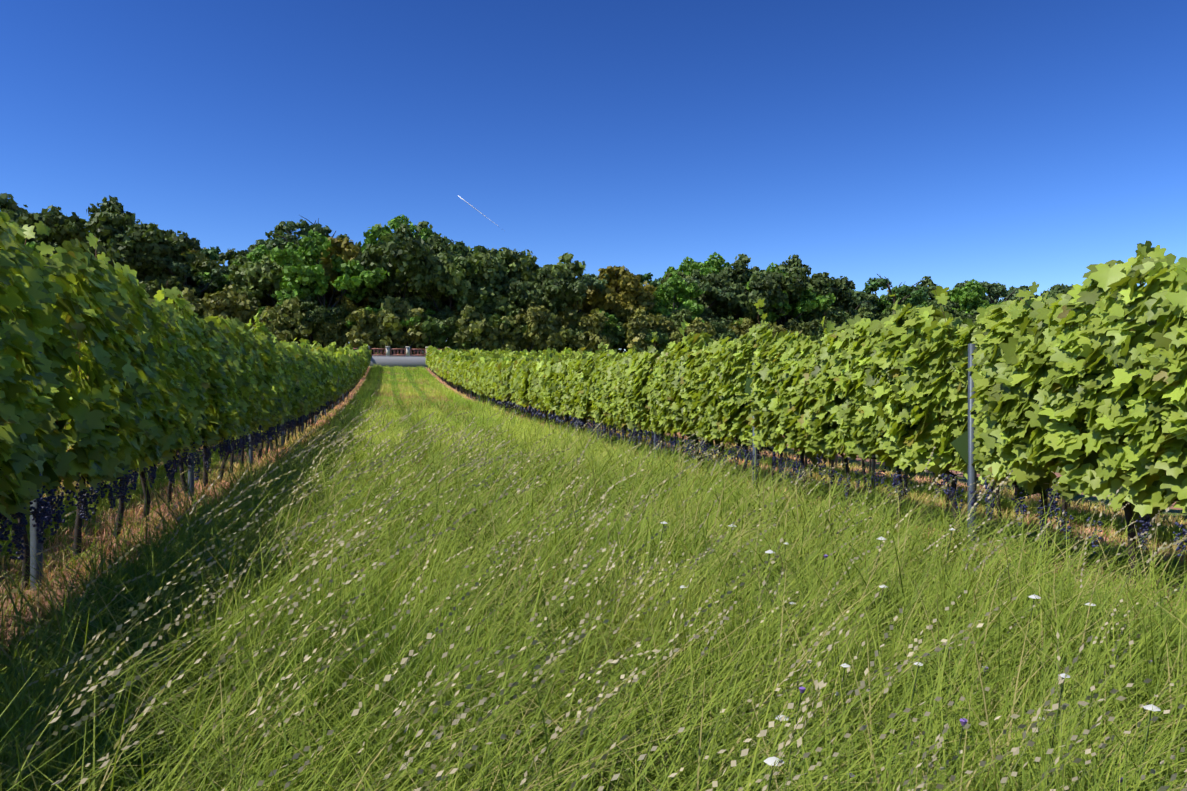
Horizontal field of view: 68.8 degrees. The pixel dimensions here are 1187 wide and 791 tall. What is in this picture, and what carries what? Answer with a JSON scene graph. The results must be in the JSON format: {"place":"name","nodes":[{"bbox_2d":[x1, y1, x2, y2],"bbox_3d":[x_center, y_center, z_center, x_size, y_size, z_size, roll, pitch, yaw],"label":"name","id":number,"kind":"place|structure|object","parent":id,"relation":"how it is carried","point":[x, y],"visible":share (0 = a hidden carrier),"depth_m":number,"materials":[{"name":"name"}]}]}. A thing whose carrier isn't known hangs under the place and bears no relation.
{"place":"outdoors","nodes":[
{"label":"outdoors","id":0,"kind":"place"},
{"bbox_2d":[12,236,1147,473],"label":"vine canes","id":1,"kind":"object","parent":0,"point":[590,376],"visible":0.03,"depth_m":8.49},
{"bbox_2d":[0,343,1186,790],"bbox_3d":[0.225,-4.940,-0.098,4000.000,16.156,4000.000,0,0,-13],"label":"terrain","id":2,"kind":"structure","parent":0,"point":[964,481],"depth_m":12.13,"materials":[{"name":"plant"}]},
{"bbox_2d":[9,221,55,277],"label":"tree","id":3,"kind":"object","parent":2,"relation":"on","point":[33,244],"visible":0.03,"depth_m":108.01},
{"bbox_2d":[0,193,83,255],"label":"tree","id":4,"kind":"object","parent":2,"relation":"on","point":[11,208],"depth_m":124.94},
{"bbox_2d":[34,205,95,246],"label":"tree","id":5,"kind":"object","parent":2,"relation":"on","point":[54,210],"visible":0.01,"depth_m":133.37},
{"bbox_2d":[16,195,200,280],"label":"tree","id":6,"kind":"object","parent":2,"relation":"on","point":[144,246],"depth_m":113.90,"materials":[{"name":"plant"}]},
{"bbox_2d":[123,219,178,241],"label":"tree","id":7,"kind":"object","parent":2,"relation":"on","point":[170,231],"depth_m":157.45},
{"bbox_2d":[139,275,201,307],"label":"tree","id":8,"kind":"object","parent":2,"relation":"on","point":[152,288],"visible":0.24,"depth_m":113.82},
{"bbox_2d":[173,300,205,321],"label":"tree","id":9,"kind":"object","parent":2,"relation":"on","point":[200,312],"visible":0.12,"depth_m":111.18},
{"bbox_2d":[173,287,210,315],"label":"tree","id":10,"kind":"object","parent":2,"relation":"on","point":[190,297],"visible":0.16,"depth_m":111.19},
{"bbox_2d":[152,256,233,294],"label":"tree","id":11,"kind":"object","parent":2,"relation":"on","point":[171,265],"depth_m":119.54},
{"bbox_2d":[186,239,220,261],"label":"tree","id":12,"kind":"object","parent":2,"relation":"on","point":[212,253],"visible":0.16,"depth_m":147.10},
{"bbox_2d":[179,251,228,298],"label":"tree","id":13,"kind":"object","parent":2,"relation":"on","point":[203,264],"depth_m":127.22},
{"bbox_2d":[203,284,254,327],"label":"tree","id":14,"kind":"object","parent":2,"relation":"on","point":[221,302],"visible":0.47,"depth_m":111.14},
{"bbox_2d":[194,244,271,295],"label":"tree","id":15,"kind":"object","parent":2,"relation":"on","point":[257,252],"depth_m":130.78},
{"bbox_2d":[226,297,258,330],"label":"tree","id":16,"kind":"object","parent":2,"relation":"on","point":[241,307],"visible":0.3,"depth_m":112.27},
{"bbox_2d":[244,300,273,314],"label":"tree","id":17,"kind":"object","parent":2,"relation":"on","point":[254,303],"visible":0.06,"depth_m":118.44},
{"bbox_2d":[218,221,312,267],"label":"tree","id":18,"kind":"object","parent":2,"relation":"on","point":[230,256],"visible":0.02,"depth_m":154.31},
{"bbox_2d":[253,307,293,340],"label":"tree","id":19,"kind":"object","parent":2,"relation":"on","point":[276,331],"depth_m":112.22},
{"bbox_2d":[227,254,327,343],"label":"tree","id":20,"kind":"object","parent":2,"relation":"on","point":[257,280],"depth_m":120.42,"materials":[{"name":"plant"}]},
{"bbox_2d":[270,296,315,344],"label":"tree","id":21,"kind":"object","parent":2,"relation":"on","point":[304,328],"depth_m":112.93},
{"bbox_2d":[278,310,312,343],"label":"tree","id":22,"kind":"object","parent":2,"relation":"on","point":[300,336],"depth_m":116.87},
{"bbox_2d":[257,214,349,347],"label":"tree","id":23,"kind":"object","parent":2,"relation":"on","point":[303,226],"depth_m":136.79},
{"bbox_2d":[274,294,341,343],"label":"tree","id":24,"kind":"object","parent":2,"relation":"on","point":[319,314],"depth_m":114.68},
{"bbox_2d":[308,320,342,347],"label":"tree","id":25,"kind":"object","parent":2,"relation":"on","point":[315,335],"depth_m":116.26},
{"bbox_2d":[269,229,388,307],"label":"tree","id":26,"kind":"object","parent":2,"relation":"on","point":[291,260],"depth_m":117.00,"materials":[{"name":"plant"}]},
{"bbox_2d":[314,306,350,332],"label":"wood tree","id":27,"kind":"object","parent":2,"relation":"on","point":[345,312],"visible":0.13,"depth_m":118.54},
{"bbox_2d":[315,318,350,347],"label":"tree","id":28,"kind":"object","parent":2,"relation":"on","point":[327,330],"depth_m":115.19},
{"bbox_2d":[329,305,349,349],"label":"tree","id":29,"kind":"object","parent":2,"relation":"on","point":[344,330],"depth_m":116.86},
{"bbox_2d":[312,236,381,308],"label":"tree","id":30,"kind":"object","parent":2,"relation":"on","point":[346,249],"depth_m":123.91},
{"bbox_2d":[327,297,368,314],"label":"tree","id":31,"kind":"object","parent":2,"relation":"on","point":[346,303],"visible":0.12,"depth_m":119.78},
{"bbox_2d":[345,305,373,353],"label":"tree","id":32,"kind":"object","parent":2,"relation":"on","point":[368,308],"depth_m":116.56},
{"bbox_2d":[345,306,378,347],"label":"wood tree","id":33,"kind":"object","parent":2,"relation":"on","point":[358,335],"visible":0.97,"depth_m":115.34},
{"bbox_2d":[320,214,434,261],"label":"tree","id":34,"kind":"object","parent":2,"relation":"on","point":[378,231],"visible":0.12,"depth_m":144.77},
{"bbox_2d":[365,307,408,353],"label":"tree","id":35,"kind":"object","parent":2,"relation":"on","point":[384,341],"depth_m":116.46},
{"bbox_2d":[335,224,457,352],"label":"tree","id":36,"kind":"object","parent":2,"relation":"on","point":[416,254],"depth_m":119.83,"materials":[{"name":"plant"}]},
{"bbox_2d":[373,306,420,326],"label":"tree","id":37,"kind":"object","parent":2,"relation":"on","point":[415,319],"visible":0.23,"depth_m":116.96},
{"bbox_2d":[369,356,427,367],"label":"retaining wall","id":38,"kind":"structure","parent":2,"relation":"on","point":[404,361],"depth_m":115.03,"materials":[{"name":"concrete"}]},
{"bbox_2d":[353,348,442,355],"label":"railing","id":39,"kind":"object","parent":38,"relation":"on","point":[394,354],"visible":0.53,"depth_m":115.05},
{"bbox_2d":[368,346,449,355],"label":"balustrade piers","id":40,"kind":"structure","parent":38,"relation":"on","point":[406,347],"depth_m":115.27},
{"bbox_2d":[371,295,430,353],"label":"tree","id":41,"kind":"object","parent":2,"relation":"on","point":[389,302],"depth_m":117.31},
{"bbox_2d":[355,221,453,249],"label":"tree","id":42,"kind":"object","parent":2,"relation":"on","point":[435,238],"visible":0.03,"depth_m":149.48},
{"bbox_2d":[388,301,426,353],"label":"tree","id":43,"kind":"object","parent":2,"relation":"on","point":[412,332],"depth_m":117.34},
{"bbox_2d":[372,287,443,353],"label":"tree","id":44,"kind":"object","parent":2,"relation":"on","point":[407,299],"depth_m":124.21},
{"bbox_2d":[377,287,442,353],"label":"tree","id":45,"kind":"object","parent":2,"relation":"on","point":[416,302],"depth_m":122.02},
{"bbox_2d":[410,334,427,351],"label":"tree","id":46,"kind":"object","parent":2,"relation":"on","point":[422,346],"depth_m":119.31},
{"bbox_2d":[414,315,448,348],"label":"tree","id":47,"kind":"object","parent":2,"relation":"on","point":[432,327],"depth_m":118.67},
{"bbox_2d":[424,306,470,339],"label":"tree","id":48,"kind":"object","parent":2,"relation":"on","point":[450,319],"depth_m":119.80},
{"bbox_2d":[436,332,458,350],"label":"tree","id":49,"kind":"object","parent":2,"relation":"on","point":[450,343],"depth_m":120.93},
{"bbox_2d":[405,250,509,313],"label":"tree","id":50,"kind":"object","parent":2,"relation":"on","point":[450,279],"depth_m":121.90,"materials":[{"name":"plant"}]},
{"bbox_2d":[447,328,476,349],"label":"tree","id":51,"kind":"object","parent":2,"relation":"on","point":[451,334],"depth_m":119.25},
{"bbox_2d":[435,240,511,306],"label":"tree","id":52,"kind":"object","parent":2,"relation":"on","point":[493,282],"depth_m":124.76,"materials":[{"name":"plant"}]},
{"bbox_2d":[452,304,494,349],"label":"tree","id":53,"kind":"object","parent":2,"relation":"on","point":[478,325],"depth_m":118.93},
{"bbox_2d":[454,301,526,325],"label":"tree","id":54,"kind":"object","parent":2,"relation":"on","point":[512,309],"visible":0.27,"depth_m":123.89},
{"bbox_2d":[481,312,510,351],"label":"wood tree","id":55,"kind":"object","parent":2,"relation":"on","point":[489,318],"visible":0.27,"depth_m":120.84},
{"bbox_2d":[483,315,525,350],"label":"tree","id":56,"kind":"object","parent":2,"relation":"on","point":[510,338],"depth_m":120.60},
{"bbox_2d":[505,325,535,349],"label":"tree","id":57,"kind":"object","parent":2,"relation":"on","point":[520,328],"depth_m":122.29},
{"bbox_2d":[518,321,542,352],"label":"wood tree","id":58,"kind":"object","parent":2,"relation":"on","point":[523,330],"visible":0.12,"depth_m":123.02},
{"bbox_2d":[513,299,550,351],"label":"tree","id":59,"kind":"object","parent":2,"relation":"on","point":[534,317],"depth_m":122.17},
{"bbox_2d":[487,247,585,314],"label":"tree","id":60,"kind":"object","parent":2,"relation":"on","point":[523,267],"visible":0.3,"depth_m":132.17,"materials":[{"name":"plant"}]},
{"bbox_2d":[501,267,588,324],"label":"tree","id":61,"kind":"object","parent":2,"relation":"on","point":[521,293],"depth_m":125.58,"materials":[{"name":"plant"}]},
{"bbox_2d":[539,312,571,352],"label":"tree","id":62,"kind":"object","parent":2,"relation":"on","point":[556,336],"depth_m":122.40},
{"bbox_2d":[553,307,583,351],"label":"wood tree","id":63,"kind":"object","parent":2,"relation":"on","point":[565,321],"visible":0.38,"depth_m":126.23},
{"bbox_2d":[564,324,584,340],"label":"wood tree","id":64,"kind":"object","parent":2,"relation":"on","point":[574,330],"visible":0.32,"depth_m":125.50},
{"bbox_2d":[557,298,595,321],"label":"tree","id":65,"kind":"object","parent":2,"relation":"on","point":[578,307],"depth_m":130.90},
{"bbox_2d":[571,328,588,351],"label":"wood tree","id":66,"kind":"object","parent":2,"relation":"on","point":[581,341],"visible":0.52,"depth_m":124.78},
{"bbox_2d":[30,344,1140,590],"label":"trellis posts","id":67,"kind":"object","parent":2,"relation":"on","point":[972,478],"depth_m":8.24,"materials":[{"name":"metal"}]},
{"bbox_2d":[565,273,612,312],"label":"tree","id":68,"kind":"object","parent":2,"relation":"on","point":[593,278],"depth_m":132.19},
{"bbox_2d":[0,327,1183,528],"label":"vine leaves","id":69,"kind":"object","parent":2,"relation":"on","point":[495,373],"visible":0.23,"depth_m":39.19,"materials":[{"name":"plant"}]},
{"bbox_2d":[0,211,1186,522],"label":"vine leaves","id":70,"kind":"object","parent":2,"relation":"on","point":[158,375],"visible":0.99,"depth_m":7.71,"materials":[{"name":"green plant"}]},
{"bbox_2d":[0,397,1186,559],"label":"grape clusters","id":71,"kind":"object","parent":2,"relation":"on","point":[46,512],"visible":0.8,"depth_m":8.97,"materials":[{"name":"food"}]},
{"bbox_2d":[576,308,611,352],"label":"wood tree","id":72,"kind":"object","parent":2,"relation":"on","point":[591,328],"depth_m":125.03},
{"bbox_2d":[17,367,1179,589],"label":"vine trunks","id":73,"kind":"object","parent":2,"relation":"on","point":[77,547],"visible":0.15,"depth_m":10.48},
{"bbox_2d":[599,333,619,347],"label":"wood tree","id":74,"kind":"object","parent":2,"relation":"on","point":[614,340],"visible":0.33,"depth_m":126.76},
{"bbox_2d":[599,309,621,334],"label":"wood tree","id":75,"kind":"object","parent":2,"relation":"on","point":[612,318],"visible":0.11,"depth_m":128.94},
{"bbox_2d":[606,323,626,353],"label":"wood tree","id":76,"kind":"object","parent":2,"relation":"on","point":[617,332],"visible":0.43,"depth_m":129.26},
{"bbox_2d":[578,265,655,322],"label":"tree","id":77,"kind":"object","parent":2,"relation":"on","point":[631,293],"depth_m":134.86,"materials":[{"name":"plant"}]},
{"bbox_2d":[615,322,626,352],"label":"wood tree","id":78,"kind":"object","parent":2,"relation":"on","point":[621,339],"depth_m":130.39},
{"bbox_2d":[611,307,651,331],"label":"wood tree","id":79,"kind":"object","parent":2,"relation":"on","point":[619,319],"visible":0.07,"depth_m":135.65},
{"bbox_2d":[612,273,658,352],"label":"tree","id":80,"kind":"object","parent":2,"relation":"on","point":[637,276],"depth_m":147.04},
{"bbox_2d":[622,309,658,353],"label":"wood tree","id":81,"kind":"object","parent":2,"relation":"on","point":[638,323],"depth_m":128.88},
{"bbox_2d":[638,272,660,286],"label":"tree","id":82,"kind":"object","parent":2,"relation":"on","point":[647,278],"depth_m":188.84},
{"bbox_2d":[635,328,670,354],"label":"wood tree","id":83,"kind":"object","parent":2,"relation":"on","point":[662,339],"depth_m":130.33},
{"bbox_2d":[648,313,677,351],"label":"wood tree","id":84,"kind":"object","parent":2,"relation":"on","point":[661,320],"visible":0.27,"depth_m":133.34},
{"bbox_2d":[646,274,705,323],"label":"tree","id":85,"kind":"object","parent":2,"relation":"on","point":[685,295],"depth_m":139.77,"materials":[{"name":"plant"}]},
{"bbox_2d":[668,331,683,346],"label":"tree","id":86,"kind":"object","parent":2,"relation":"on","point":[675,335],"depth_m":131.51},
{"bbox_2d":[660,256,695,279],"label":"tree","id":87,"kind":"object","parent":2,"relation":"on","point":[685,264],"visible":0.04,"depth_m":195.69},
{"bbox_2d":[663,309,693,336],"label":"tree","id":88,"kind":"object","parent":2,"relation":"on","point":[678,317],"depth_m":136.64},
{"bbox_2d":[660,271,706,283],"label":"tree","id":89,"kind":"object","parent":2,"relation":"on","point":[679,273],"visible":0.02,"depth_m":162.04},
{"bbox_2d":[684,317,711,346],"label":"wood tree","id":90,"kind":"object","parent":2,"relation":"on","point":[699,325],"visible":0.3,"depth_m":132.78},
{"bbox_2d":[656,269,744,317],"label":"tree","id":91,"kind":"object","parent":2,"relation":"on","point":[710,299],"visible":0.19,"depth_m":148.70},
{"bbox_2d":[680,278,735,309],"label":"tree","id":92,"kind":"object","parent":2,"relation":"on","point":[723,296],"depth_m":146.11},
{"bbox_2d":[684,252,732,277],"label":"tree","id":93,"kind":"object","parent":2,"relation":"on","point":[714,264],"depth_m":179.23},
{"bbox_2d":[700,308,737,326],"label":"tree","id":94,"kind":"object","parent":2,"relation":"on","point":[704,316],"depth_m":142.69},
{"bbox_2d":[710,321,738,342],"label":"wood tree","id":95,"kind":"object","parent":2,"relation":"on","point":[718,326],"visible":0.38,"depth_m":136.24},
{"bbox_2d":[708,267,750,321],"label":"tree","id":96,"kind":"object","parent":2,"relation":"on","point":[744,285],"depth_m":156.14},
{"bbox_2d":[730,316,756,334],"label":"wood tree","id":97,"kind":"object","parent":2,"relation":"on","point":[746,324],"visible":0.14,"depth_m":138.79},
{"bbox_2d":[706,253,807,323],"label":"tree","id":98,"kind":"object","parent":2,"relation":"on","point":[792,284],"depth_m":149.79,"materials":[{"name":"plant"}]},
{"bbox_2d":[756,322,783,348],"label":"wood tree","id":99,"kind":"object","parent":2,"relation":"on","point":[776,328],"visible":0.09,"depth_m":137.88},
{"bbox_2d":[746,262,835,324],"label":"tree","id":100,"kind":"object","parent":2,"relation":"on","point":[806,302],"depth_m":151.78,"materials":[{"name":"plant"}]},
{"bbox_2d":[777,318,826,335],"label":"tree","id":101,"kind":"object","parent":2,"relation":"on","point":[792,325],"visible":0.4,"depth_m":147.61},
{"bbox_2d":[752,254,855,321],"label":"tree","id":102,"kind":"object","parent":2,"relation":"on","point":[823,284],"depth_m":159.33,"materials":[{"name":"plant"}]},
{"bbox_2d":[804,319,837,335],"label":"wood tree","id":103,"kind":"object","parent":2,"relation":"on","point":[819,328],"visible":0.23,"depth_m":147.08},
{"bbox_2d":[809,332,832,344],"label":"wood tree","id":104,"kind":"object","parent":2,"relation":"on","point":[818,336],"visible":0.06,"depth_m":144.05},
{"bbox_2d":[803,306,854,325],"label":"tree","id":105,"kind":"object","parent":2,"relation":"on","point":[837,315],"visible":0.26,"depth_m":152.71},
{"bbox_2d":[837,279,876,313],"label":"tree","id":106,"kind":"object","parent":2,"relation":"on","point":[863,295],"visible":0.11,"depth_m":172.58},
{"bbox_2d":[840,307,873,321],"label":"tree","id":107,"kind":"object","parent":2,"relation":"on","point":[861,312],"visible":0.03,"depth_m":159.34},
{"bbox_2d":[843,290,876,311],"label":"tree","id":108,"kind":"object","parent":2,"relation":"on","point":[857,300],"depth_m":167.84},
{"bbox_2d":[871,294,909,320],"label":"tree","id":109,"kind":"object","parent":2,"relation":"on","point":[886,313],"visible":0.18,"depth_m":174.97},
{"bbox_2d":[863,274,929,313],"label":"tree","id":110,"kind":"object","parent":2,"relation":"on","point":[919,296],"depth_m":160.54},
{"bbox_2d":[876,286,929,315],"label":"tree","id":111,"kind":"object","parent":2,"relation":"on","point":[886,303],"visible":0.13,"depth_m":176.06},
{"bbox_2d":[655,521,1186,790],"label":"meadow flowers","id":112,"kind":"object","parent":2,"relation":"on","point":[770,761],"visible":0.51,"depth_m":2.66,"materials":[{"name":"plant"}]},
{"bbox_2d":[908,276,959,308],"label":"tree","id":113,"kind":"object","parent":2,"relation":"on","point":[926,281],"visible":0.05,"depth_m":203.68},
{"bbox_2d":[926,298,964,311],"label":"tree","id":114,"kind":"object","parent":2,"relation":"on","point":[956,305],"visible":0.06,"depth_m":180.64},
{"bbox_2d":[933,302,978,323],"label":"tree","id":115,"kind":"object","parent":2,"relation":"on","point":[954,312],"visible":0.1,"depth_m":165.29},
{"bbox_2d":[946,279,1000,318],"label":"tree","id":116,"kind":"object","parent":2,"relation":"on","point":[967,298],"visible":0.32,"depth_m":167.01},
{"bbox_2d":[953,280,1024,302],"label":"tree","id":117,"kind":"object","parent":2,"relation":"on","point":[960,285],"depth_m":197.76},
{"bbox_2d":[964,281,1024,304],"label":"tree","id":118,"kind":"object","parent":2,"relation":"on","point":[999,290],"depth_m":180.37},
{"bbox_2d":[994,285,1038,302],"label":"tree","id":119,"kind":"object","parent":2,"relation":"on","point":[1024,287],"depth_m":216.89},
{"bbox_2d":[1029,283,1086,317],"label":"tree","id":120,"kind":"object","parent":2,"relation":"on","point":[1054,291],"visible":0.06,"depth_m":182.30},
{"bbox_2d":[0,0,1186,349],"label":"sky","id":121,"kind":"structure","parent":0,"point":[1015,143],"materials":[{"name":"blue"}]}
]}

